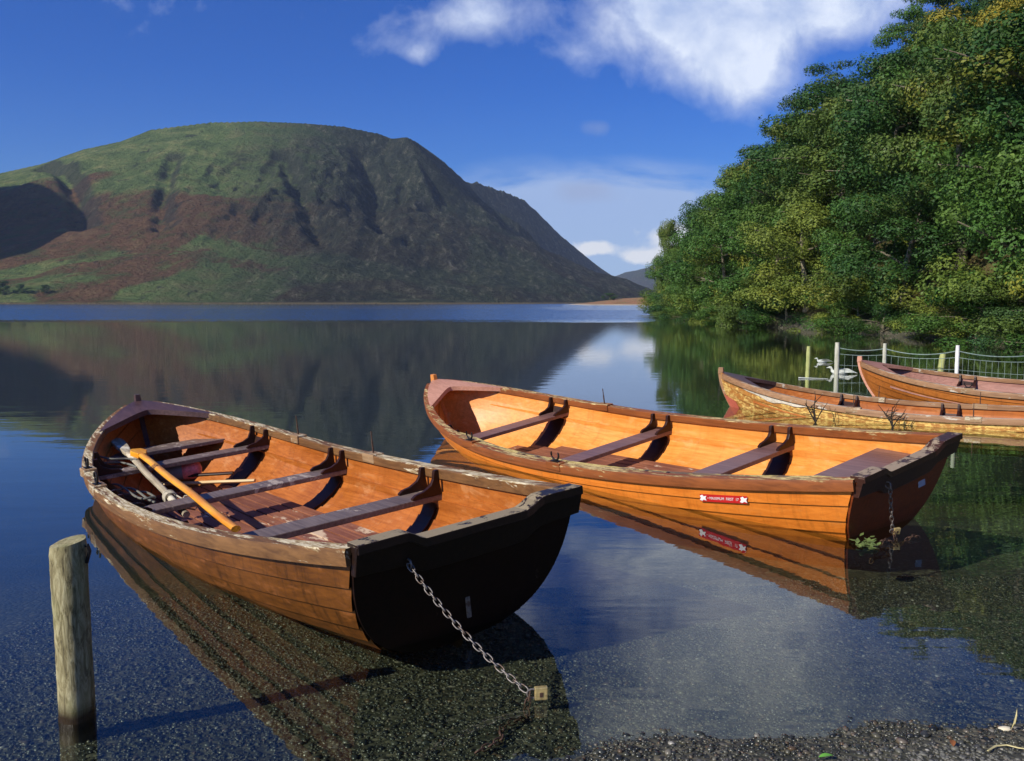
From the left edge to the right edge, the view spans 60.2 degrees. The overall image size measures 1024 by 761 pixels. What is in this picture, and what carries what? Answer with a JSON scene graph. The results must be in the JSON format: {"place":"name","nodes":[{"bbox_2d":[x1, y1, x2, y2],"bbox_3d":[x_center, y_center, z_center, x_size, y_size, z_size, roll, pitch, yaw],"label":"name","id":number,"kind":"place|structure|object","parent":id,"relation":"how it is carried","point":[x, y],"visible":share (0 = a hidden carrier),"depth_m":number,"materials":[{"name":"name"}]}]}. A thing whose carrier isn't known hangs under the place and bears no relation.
{"place":"outdoors","nodes":[
{"label":"outdoors","id":0,"kind":"place"},
{"bbox_2d":[0,121,654,308],"bbox_3d":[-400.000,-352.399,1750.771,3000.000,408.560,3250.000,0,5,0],"label":"hills","id":1,"kind":"structure","parent":0,"point":[249,212],"depth_m":1019.64,"materials":[{"name":"green plant"}]},
{"bbox_2d":[0,280,15,294],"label":"tree","id":2,"kind":"object","parent":1,"relation":"on","point":[3,283],"visible":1,"depth_m":741.30,"materials":[{"name":"green plant"}]},
{"bbox_2d":[11,284,31,292],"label":"tree","id":3,"kind":"object","parent":1,"relation":"on","point":[20,287],"visible":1,"depth_m":739.34,"materials":[{"name":"green plant"}]},
{"bbox_2d":[40,284,51,292],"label":"tree","id":4,"kind":"object","parent":1,"relation":"on","point":[43,288],"visible":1,"depth_m":746.04,"materials":[{"name":"green plant"}]},
{"bbox_2d":[0,0,978,275],"label":"sky","id":5,"kind":"structure","parent":0,"point":[605,117],"materials":[{"name":"blue"}]},
{"bbox_2d":[0,207,1023,760],"bbox_3d":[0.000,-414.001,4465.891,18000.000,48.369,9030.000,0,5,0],"label":"ground","id":6,"kind":"structure","parent":0,"point":[966,521],"depth_m":4.89,"materials":[{"name":"grey gravel"}]},
{"bbox_2d":[0,575,1023,760],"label":"pebbles","id":7,"kind":"object","parent":6,"relation":"on","point":[916,730],"visible":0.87,"depth_m":3.54,"materials":[{"name":"grey gravel"}]},
{"bbox_2d":[474,691,530,753],"bbox_3d":[-0.017,1.153,2.929,0.052,0.107,0.409,2,6,24],"label":"sunken chain","id":8,"kind":"object","parent":7,"relation":"on","point":[500,731],"visible":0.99,"depth_m":2.94,"materials":[{"name":"metal"}]},
{"bbox_2d":[636,255,666,310],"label":"broadleaf tree","id":9,"kind":"object","parent":6,"relation":"on","point":[644,304],"visible":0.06,"depth_m":97.06,"materials":[{"name":"green plant"}]},
{"bbox_2d":[641,292,667,313],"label":"overhanging bush","id":10,"kind":"object","parent":6,"relation":"on","point":[659,308],"visible":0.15,"depth_m":83.90,"materials":[{"name":"green plant"}]},
{"bbox_2d":[650,300,676,318],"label":"overhanging bush","id":11,"kind":"object","parent":6,"relation":"on","point":[656,313],"visible":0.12,"depth_m":78.76,"materials":[{"name":"green plant"}]},
{"bbox_2d":[645,246,689,309],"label":"broadleaf tree","id":12,"kind":"object","parent":6,"relation":"on","point":[671,256],"visible":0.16,"depth_m":86.60,"materials":[{"name":"green plant"}]},
{"bbox_2d":[653,218,684,293],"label":"broadleaf tree","id":13,"kind":"object","parent":6,"relation":"on","point":[663,235],"visible":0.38,"depth_m":94.13,"materials":[{"name":"green plant"}]},
{"bbox_2d":[659,306,691,319],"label":"overhanging bush","id":14,"kind":"object","parent":6,"relation":"on","point":[671,309],"visible":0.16,"depth_m":72.92,"materials":[{"name":"green plant"}]},
{"bbox_2d":[659,287,693,319],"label":"overhanging bush","id":15,"kind":"object","parent":6,"relation":"on","point":[685,288],"visible":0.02,"depth_m":70.67,"materials":[{"name":"green plant"}]},
{"bbox_2d":[673,304,700,320],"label":"overhanging bush","id":16,"kind":"object","parent":6,"relation":"on","point":[687,317],"visible":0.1,"depth_m":67.56,"materials":[{"name":"green plant"}]},
{"bbox_2d":[674,200,705,234],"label":"broadleaf tree","id":17,"kind":"object","parent":6,"relation":"on","point":[680,222],"visible":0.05,"depth_m":93.51,"materials":[{"name":"green plant"}]},
{"bbox_2d":[658,231,731,306],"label":"broadleaf tree","id":18,"kind":"object","parent":6,"relation":"on","point":[660,298],"visible":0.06,"depth_m":75.84,"materials":[{"name":"green plant"}]},
{"bbox_2d":[682,197,712,268],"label":"broadleaf tree","id":19,"kind":"object","parent":6,"relation":"on","point":[694,210],"visible":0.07,"depth_m":85.82,"materials":[{"name":"green plant"}]},
{"bbox_2d":[688,302,716,322],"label":"overhanging bush","id":20,"kind":"object","parent":6,"relation":"on","point":[710,313],"visible":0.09,"depth_m":60.62,"materials":[{"name":"green plant"}]},
{"bbox_2d":[663,232,743,304],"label":"broadleaf tree","id":21,"kind":"object","parent":6,"relation":"on","point":[675,288],"visible":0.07,"depth_m":71.51,"materials":[{"name":"green plant"}]},
{"bbox_2d":[689,289,718,320],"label":"overhanging bush","id":22,"kind":"object","parent":6,"relation":"on","point":[696,301],"visible":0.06,"depth_m":62.47,"materials":[{"name":"green plant"}]},
{"bbox_2d":[692,294,744,323],"bbox_3d":[14.156,-4.199,58.118,4.254,2.975,4.179,-1,5,-16],"label":"overhanging bush","id":23,"kind":"object","parent":6,"relation":"on","point":[709,309],"visible":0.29,"depth_m":58.19,"materials":[{"name":"green plant"}]},
{"bbox_2d":[672,244,764,308],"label":"broadleaf tree","id":24,"kind":"object","parent":6,"relation":"on","point":[702,273],"visible":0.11,"depth_m":66.50,"materials":[{"name":"green plant"}]},
{"bbox_2d":[662,214,781,313],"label":"broadleaf tree","id":25,"kind":"object","parent":6,"relation":"on","point":[708,240],"visible":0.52,"depth_m":61.76,"materials":[{"name":"green plant"}]},
{"bbox_2d":[702,163,747,255],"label":"broadleaf tree","id":26,"kind":"object","parent":6,"relation":"on","point":[724,180],"visible":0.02,"depth_m":76.79,"materials":[{"name":"green plant"}]},
{"bbox_2d":[701,160,753,215],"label":"broadleaf tree","id":27,"kind":"object","parent":6,"relation":"on","point":[718,182],"visible":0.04,"depth_m":72.70,"materials":[{"name":"green plant"}]},
{"bbox_2d":[684,167,778,232],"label":"broadleaf tree","id":28,"kind":"object","parent":6,"relation":"on","point":[726,208],"visible":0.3,"depth_m":67.16,"materials":[{"name":"green plant"}]},
{"bbox_2d":[723,144,754,204],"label":"broadleaf tree","id":29,"kind":"object","parent":6,"relation":"on","point":[745,151],"visible":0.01,"depth_m":83.09,"materials":[{"name":"green plant"}]},
{"bbox_2d":[710,277,769,325],"bbox_3d":[14.776,-4.226,53.009,5.477,4.173,5.464,1,5,11],"label":"overhanging bush","id":30,"kind":"object","parent":6,"relation":"on","point":[729,315],"visible":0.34,"depth_m":52.92,"materials":[{"name":"green plant"}]},
{"bbox_2d":[709,200,833,307],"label":"broadleaf tree","id":31,"kind":"object","parent":6,"relation":"on","point":[753,213],"visible":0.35,"depth_m":52.34,"materials":[{"name":"green plant"}]},
{"bbox_2d":[743,299,799,326],"bbox_3d":[16.016,-3.588,50.756,5.502,3.064,5.489,1,5,14],"label":"overhanging bush","id":32,"kind":"object","parent":6,"relation":"on","point":[765,319],"visible":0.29,"depth_m":50.33,"materials":[{"name":"green plant"}]},
{"bbox_2d":[736,290,809,327],"bbox_3d":[15.085,-3.442,48.691,5.315,3.170,5.410,1,5,13],"label":"overhanging bush","id":33,"kind":"object","parent":6,"relation":"on","point":[747,313],"visible":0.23,"depth_m":49.00,"materials":[{"name":"green plant"}]},
{"bbox_2d":[729,102,831,242],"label":"broadleaf tree","id":34,"kind":"object","parent":6,"relation":"on","point":[767,127],"visible":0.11,"depth_m":65.66,"materials":[{"name":"green plant"}]},
{"bbox_2d":[727,155,833,274],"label":"broadleaf tree","id":35,"kind":"object","parent":6,"relation":"on","point":[741,258],"visible":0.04,"depth_m":60.27,"materials":[{"name":"green plant"}]},
{"bbox_2d":[737,108,861,247],"bbox_3d":[18.238,-11.223,55.833,7.838,11.578,8.569,1,5,14],"label":"broadleaf tree","id":36,"kind":"object","parent":6,"relation":"on","point":[791,176],"visible":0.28,"depth_m":55.20,"materials":[{"name":"green plant"}]},
{"bbox_2d":[733,196,886,312],"bbox_3d":[16.155,-6.660,47.800,8.024,7.051,8.781,1,5,12],"label":"broadleaf tree","id":37,"kind":"object","parent":6,"relation":"on","point":[805,216],"visible":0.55,"depth_m":47.12,"materials":[{"name":"green plant"}]},
{"bbox_2d":[777,59,865,126],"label":"tree","id":38,"kind":"object","parent":6,"relation":"on","point":[789,101],"visible":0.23,"depth_m":66.69,"materials":[{"name":"green plant"}]},
{"bbox_2d":[786,296,861,331],"bbox_3d":[15.316,-2.773,42.901,3.927,2.758,3.918,3,6,27],"label":"overhanging bush","id":39,"kind":"object","parent":6,"relation":"on","point":[820,315],"visible":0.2,"depth_m":42.05,"materials":[{"name":"green plant"}]},
{"bbox_2d":[819,753,832,756],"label":"fallen leaf","id":40,"kind":"object","parent":6,"relation":"on","point":[824,754],"visible":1,"depth_m":2.66,"materials":[{"name":"green plant"}]},
{"bbox_2d":[758,96,919,251],"bbox_3d":[19.087,-10.462,49.309,8.268,10.445,10.319,-3,6,-29],"label":"broadleaf tree","id":41,"kind":"object","parent":6,"relation":"on","point":[823,188],"visible":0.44,"depth_m":49.28,"materials":[{"name":"green plant"}]},
{"bbox_2d":[801,290,882,333],"bbox_3d":[15.652,-2.694,40.696,4.294,3.067,4.219,3,6,31],"label":"overhanging bush","id":42,"kind":"object","parent":6,"relation":"on","point":[861,301],"visible":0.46,"depth_m":40.26,"materials":[{"name":"green plant"}]},
{"bbox_2d":[824,81,882,243],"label":"broadleaf tree","id":43,"kind":"object","parent":6,"relation":"on","point":[846,156],"visible":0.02,"depth_m":56.87,"materials":[{"name":"green plant"}]},
{"bbox_2d":[792,48,920,112],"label":"broadleaf tree","id":44,"kind":"object","parent":6,"relation":"on","point":[891,60],"visible":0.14,"depth_m":57.77,"materials":[{"name":"green plant"}]},
{"bbox_2d":[830,297,918,336],"bbox_3d":[15.472,-2.250,37.689,3.923,2.600,3.914,-5,7,-45],"label":"overhanging bush","id":45,"kind":"object","parent":6,"relation":"on","point":[885,312],"visible":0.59,"depth_m":37.73,"materials":[{"name":"green plant"}]},
{"bbox_2d":[793,185,957,309],"bbox_3d":[17.582,-6.128,42.642,6.789,6.428,6.924,0,5,3],"label":"broadleaf tree","id":46,"kind":"object","parent":6,"relation":"on","point":[902,246],"visible":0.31,"depth_m":42.12,"materials":[{"name":"green plant"}]},
{"bbox_2d":[814,58,957,241],"bbox_3d":[22.963,-12.613,52.360,8.570,11.356,9.370,-3,6,-27],"label":"broadleaf tree","id":47,"kind":"object","parent":6,"relation":"on","point":[853,92],"visible":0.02,"depth_m":51.90,"materials":[{"name":"green plant"}]},
{"bbox_2d":[823,74,955,265],"bbox_3d":[19.162,-9.560,43.522,7.614,10.889,9.502,1,5,12],"label":"broadleaf tree","id":48,"kind":"object","parent":6,"relation":"on","point":[873,121],"visible":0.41,"depth_m":42.99,"materials":[{"name":"green plant"}]},
{"bbox_2d":[870,0,928,71],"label":"tree","id":49,"kind":"object","parent":6,"relation":"on","point":[895,29],"visible":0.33,"depth_m":64.15,"materials":[{"name":"green plant"}]},
{"bbox_2d":[897,32,912,47],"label":"broadleaf tree","id":50,"kind":"object","parent":6,"relation":"on","point":[903,42],"depth_m":79.98,"materials":[{"name":"green plant"}]},
{"bbox_2d":[800,168,1018,307],"bbox_3d":[17.421,-5.859,39.181,8.761,6.422,8.055,0,5,2],"label":"broadleaf tree","id":51,"kind":"object","parent":6,"relation":"on","point":[895,283],"visible":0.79,"depth_m":37.23,"materials":[{"name":"green plant"}]},
{"bbox_2d":[873,13,991,174],"bbox_3d":[22.622,-13.310,47.197,7.152,11.773,8.926,-4,7,-40],"label":"broadleaf tree","id":52,"kind":"object","parent":6,"relation":"on","point":[924,39],"visible":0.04,"depth_m":46.05,"materials":[{"name":"green plant"}]},
{"bbox_2d":[859,18,1023,270],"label":"broadleaf tree","id":53,"kind":"object","parent":6,"relation":"on","point":[932,91],"visible":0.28,"depth_m":38.54,"materials":[{"name":"green plant"}]},
{"bbox_2d":[883,296,999,340],"bbox_3d":[17.268,-1.974,33.762,5.138,2.794,5.048,0,5,5],"label":"overhanging bush","id":54,"kind":"object","parent":6,"relation":"on","point":[934,310],"visible":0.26,"depth_m":33.73,"materials":[{"name":"green plant"}]},
{"bbox_2d":[901,0,986,58],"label":"pine tree","id":55,"kind":"object","parent":6,"relation":"on","point":[942,3],"visible":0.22,"depth_m":60.19,"materials":[{"name":"green plant"}]},
{"bbox_2d":[894,288,1023,344],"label":"overhanging bush","id":56,"kind":"object","parent":6,"relation":"on","point":[926,323],"visible":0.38,"depth_m":31.72,"materials":[{"name":"green plant"}]},
{"bbox_2d":[911,2,1008,51],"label":"broadleaf tree","id":57,"kind":"object","parent":6,"relation":"on","point":[980,7],"depth_m":54.76,"materials":[{"name":"green plant"}]},
{"bbox_2d":[901,1,1023,214],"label":"broadleaf tree","id":58,"kind":"object","parent":6,"relation":"on","point":[1007,37],"visible":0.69,"depth_m":33.00,"materials":[{"name":"green plant"}]},
{"bbox_2d":[904,105,1023,308],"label":"broadleaf tree","id":59,"kind":"object","parent":6,"relation":"on","point":[1006,166],"visible":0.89,"depth_m":30.87,"materials":[{"name":"green plant"}]},
{"bbox_2d":[924,0,1009,35],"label":"broadleaf tree","id":60,"kind":"object","parent":6,"relation":"on","point":[987,5],"visible":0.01,"depth_m":61.51,"materials":[{"name":"green plant"}]},
{"bbox_2d":[917,0,1023,100],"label":"broadleaf tree","id":61,"kind":"object","parent":6,"relation":"on","point":[999,7],"visible":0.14,"depth_m":46.99,"materials":[{"name":"green plant"}]},
{"bbox_2d":[941,54,1023,213],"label":"broadleaf tree","id":62,"kind":"object","parent":6,"relation":"on","point":[952,152],"visible":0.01,"depth_m":39.71,"materials":[{"name":"green plant"}]},
{"bbox_2d":[953,270,1023,343],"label":"overhanging bush","id":63,"kind":"object","parent":6,"relation":"on","point":[1003,327],"visible":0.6,"depth_m":29.24,"materials":[{"name":"green plant"}]},
{"bbox_2d":[966,305,1023,347],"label":"overhanging bush","id":64,"kind":"object","parent":6,"relation":"on","point":[1002,311],"visible":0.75,"depth_m":28.36,"materials":[{"name":"green plant"}]},
{"bbox_2d":[998,726,1011,730],"bbox_3d":[1.617,1.142,2.896,0.046,0.016,0.028,0,5,0],"label":"pale stone","id":65,"kind":"object","parent":6,"relation":"on","point":[1005,728],"visible":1,"depth_m":2.89,"materials":[{"name":"white stone"}]},
{"bbox_2d":[987,744,1023,750],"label":"dry stalk","id":66,"kind":"object","parent":6,"relation":"on","point":[994,746],"visible":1,"depth_m":2.73,"materials":[{"name":"plant"}]},
{"bbox_2d":[1000,333,1023,347],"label":"overhanging bush","id":67,"kind":"object","parent":6,"relation":"on","point":[1011,342],"visible":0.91,"depth_m":27.61,"materials":[{"name":"green plant"}]},
{"bbox_2d":[1010,708,1017,728],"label":"dry leaf","id":68,"kind":"object","parent":6,"relation":"on","point":[1014,720],"visible":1,"depth_m":2.87,"materials":[{"name":"plant"}]},
{"bbox_2d":[1010,254,1023,283],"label":"broadleaf tree","id":69,"kind":"object","parent":6,"relation":"on","point":[1020,265],"visible":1,"depth_m":27.89,"materials":[{"name":"green plant"}]},
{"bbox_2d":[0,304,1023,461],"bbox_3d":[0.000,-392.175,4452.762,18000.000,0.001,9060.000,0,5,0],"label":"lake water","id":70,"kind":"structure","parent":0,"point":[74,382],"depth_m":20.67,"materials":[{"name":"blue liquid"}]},
{"bbox_2d":[49,534,97,745],"bbox_3d":[-1.475,1.057,2.983,0.121,1.070,0.123,-5,7,-44],"label":"mooring post","id":71,"kind":"object","parent":70,"relation":"in","point":[69,558],"visible":1,"depth_m":2.93,"materials":[{"name":"beige wood"}]},
{"bbox_2d":[79,394,582,653],"bbox_3d":[-1.752,0.658,5.839,1.697,0.923,5.627,-10,7,-35],"label":"rowing boat","id":72,"kind":"object","parent":70,"relation":"on","point":[332,538],"visible":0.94,"depth_m":4.52,"materials":[{"name":"brown wood"}]},
{"bbox_2d":[100,456,155,502],"bbox_3d":[-2.858,0.742,6.606,0.260,0.234,1.562,-4,6,-38],"label":"mooring rope","id":73,"kind":"object","parent":72,"relation":"on","point":[136,492],"visible":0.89,"depth_m":6.54,"materials":[{"name":"grey fabric"}]},
{"bbox_2d":[111,438,189,517],"bbox_3d":[-2.750,0.687,6.632,0.105,0.050,2.258,-3,11,-35],"label":"oar","id":74,"kind":"object","parent":72,"relation":"in","point":[121,445],"visible":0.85,"depth_m":6.62,"materials":[{"name":"grey wood"}]},
{"bbox_2d":[162,490,199,509],"bbox_3d":[-2.236,0.816,6.040,0.324,0.119,0.160,2,6,26],"label":"lashing rope","id":75,"kind":"object","parent":74,"relation":"attached to","point":[166,493],"visible":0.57,"depth_m":6.04,"materials":[{"name":"white fabric"}]},
{"bbox_2d":[152,462,201,481],"bbox_3d":[-2.679,0.727,7.062,0.376,0.146,0.150,-7,7,-14],"label":"fender","id":76,"kind":"object","parent":72,"relation":"in","point":[181,472],"visible":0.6,"depth_m":7.01,"materials":[{"name":"red plastic"}]},
{"bbox_2d":[130,448,240,531],"bbox_3d":[-2.228,0.667,5.839,0.126,0.043,3.036,-3,5,-32],"label":"oar","id":77,"kind":"object","parent":72,"relation":"in","point":[210,509],"visible":1,"depth_m":5.49,"materials":[{"name":"wood"}]},
{"bbox_2d":[161,479,255,485],"bbox_3d":[-2.424,0.809,7.009,0.872,0.030,0.052,-4,4,15],"label":"oar","id":78,"kind":"object","parent":72,"relation":"in","point":[211,482],"visible":0.83,"depth_m":6.98,"materials":[{"name":"beige wood"}]},
{"bbox_2d":[188,471,233,476],"bbox_3d":[-2.529,0.755,7.040,0.665,0.030,0.047,-4,4,10],"label":"oar","id":79,"kind":"object","parent":72,"relation":"in","point":[212,474],"visible":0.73,"depth_m":7.00,"materials":[{"name":"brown wood"}]},
{"bbox_2d":[407,563,528,692],"bbox_3d":[-0.172,0.899,3.245,0.559,0.375,0.021,4,6,35],"label":"mooring chain","id":80,"kind":"object","parent":72,"relation":"hanging from","point":[515,681],"visible":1,"depth_m":3.25,"materials":[{"name":"metal"}]},
{"bbox_2d":[526,685,547,699],"bbox_3d":[0.087,1.099,3.102,0.076,0.046,0.022,-1,5,-8],"label":"padlock","id":81,"kind":"object","parent":80,"relation":"hanging from","point":[540,692],"visible":1,"depth_m":3.10,"materials":[{"name":"gold metal"}]},
{"bbox_2d":[424,374,962,549],"bbox_3d":[0.812,0.511,7.610,1.697,0.923,5.627,-14,11,-34],"label":"rowing boat","id":82,"kind":"object","parent":70,"relation":"on","point":[822,485],"visible":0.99,"depth_m":6.66,"materials":[{"name":"brown wood"}]},
{"bbox_2d":[888,484,894,529],"bbox_3d":[2.239,0.748,5.209,0.020,0.293,0.081,5,7,45],"label":"mooring chain","id":83,"kind":"object","parent":82,"relation":"hanging from","point":[891,507],"visible":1,"depth_m":5.21,"materials":[{"name":"metal"}]},
{"bbox_2d":[805,346,810,376],"bbox_3d":[5.563,0.441,16.704,0.125,2.181,0.082,0,5,0],"label":"mooring stake","id":84,"kind":"object","parent":70,"relation":"in","point":[808,357],"visible":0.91,"depth_m":16.60,"materials":[{"name":"yellow wood"}]},
{"bbox_2d":[798,377,827,378],"bbox_3d":[5.536,-0.041,16.226,0.516,0.034,0.066,1,5,16],"label":"floating stick","id":85,"kind":"object","parent":70,"relation":"on","point":[810,378],"visible":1,"depth_m":16.23,"materials":[{"name":"grey wood"}]},
{"bbox_2d":[803,394,827,421],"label":"dead branch","id":86,"kind":"object","parent":70,"relation":"in","point":[813,412],"visible":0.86,"depth_m":10.33,"materials":[{"name":"brown wood"}]},
{"bbox_2d":[814,358,832,362],"bbox_3d":[7.309,-0.470,20.692,0.447,0.135,0.108,0,5,0],"label":"water bird","id":87,"kind":"object","parent":70,"relation":"on","point":[823,360],"visible":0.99,"depth_m":20.66},
{"bbox_2d":[834,342,839,373],"bbox_3d":[6.378,0.360,17.399,0.097,2.220,0.093,0,5,0],"label":"fence post","id":88,"kind":"object","parent":70,"relation":"in","point":[836,358],"visible":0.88,"depth_m":17.29,"materials":[{"name":"grey wood"}]},
{"bbox_2d":[826,366,855,373],"bbox_3d":[6.495,-0.191,17.372,0.592,0.179,0.143,1,5,9],"label":"water bird","id":89,"kind":"object","parent":70,"relation":"on","point":[842,371],"visible":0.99,"depth_m":17.32},
{"bbox_2d":[850,532,880,550],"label":"water weed","id":90,"kind":"object","parent":70,"relation":"on","point":[870,542],"visible":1,"depth_m":5.07,"materials":[{"name":"green plant"}]},
{"bbox_2d":[718,367,1023,456],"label":"rowing boat","id":91,"kind":"object","parent":70,"relation":"on","point":[748,393],"visible":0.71,"depth_m":11.14,"materials":[{"name":"brown wood"}]},
{"bbox_2d":[882,343,886,362],"bbox_3d":[7.185,0.388,17.101,0.076,2.215,0.073,0,5,0],"label":"fence post","id":92,"kind":"object","parent":70,"relation":"in","point":[884,352],"visible":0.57,"depth_m":16.99,"materials":[{"name":"grey wood"}]},
{"bbox_2d":[840,348,1023,378],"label":"wire fence","id":93,"kind":"object","parent":92,"relation":"attached to","point":[941,369],"visible":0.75,"depth_m":16.16,"materials":[{"name":"grey metal"}]},
{"bbox_2d":[878,399,905,426],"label":"dead branch","id":94,"kind":"object","parent":70,"relation":"in","point":[890,419],"visible":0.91,"depth_m":9.94,"materials":[{"name":"brown wood"}]},
{"bbox_2d":[869,525,920,563],"bbox_3d":[2.251,0.963,5.217,0.378,0.199,0.075,-2,5,-23],"label":"sunken chain","id":95,"kind":"object","parent":70,"relation":"in","point":[892,542],"visible":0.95,"depth_m":5.20,"materials":[{"name":"metal"}]},
{"bbox_2d":[889,527,900,534],"bbox_3d":[2.274,0.895,5.247,0.069,0.042,0.020,-1,22,-10],"label":"padlock","id":96,"kind":"object","parent":95,"relation":"attached to","point":[897,530],"visible":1,"depth_m":5.24,"materials":[{"name":"gold metal"}]},
{"bbox_2d":[857,356,1023,405],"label":"rowing boat","id":97,"kind":"object","parent":70,"relation":"on","point":[892,381],"visible":0.72,"depth_m":12.74,"materials":[{"name":"brown wood"}]},
{"bbox_2d":[937,354,945,371],"bbox_3d":[8.011,0.513,16.710,0.314,2.047,0.115,0,5,0],"label":"leaning stump","id":98,"kind":"object","parent":70,"relation":"in","point":[941,362],"visible":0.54,"depth_m":16.59,"materials":[{"name":"yellow wood"}]},
{"bbox_2d":[950,345,959,467],"bbox_3d":[8.033,0.477,16.004,0.075,2.231,0.071,0,5,0],"label":"fence post","id":99,"kind":"object","parent":70,"relation":"in","point":[957,357],"visible":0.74,"depth_m":15.92,"materials":[{"name":"white paint"}]},
{"bbox_2d":[553,297,650,309],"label":"headland","id":100,"kind":"structure","parent":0,"point":[627,301],"depth_m":443.91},
{"bbox_2d":[601,293,618,299],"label":"tree","id":101,"kind":"object","parent":100,"relation":"on","point":[610,296],"visible":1,"depth_m":556.89,"materials":[{"name":"green plant"}]},
{"bbox_2d":[616,263,661,290],"bbox_3d":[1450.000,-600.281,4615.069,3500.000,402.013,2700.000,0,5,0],"label":"distant hill","id":102,"kind":"structure","parent":0,"point":[637,277],"depth_m":4368.67,"materials":[{"name":"blue plant"}]}
]}

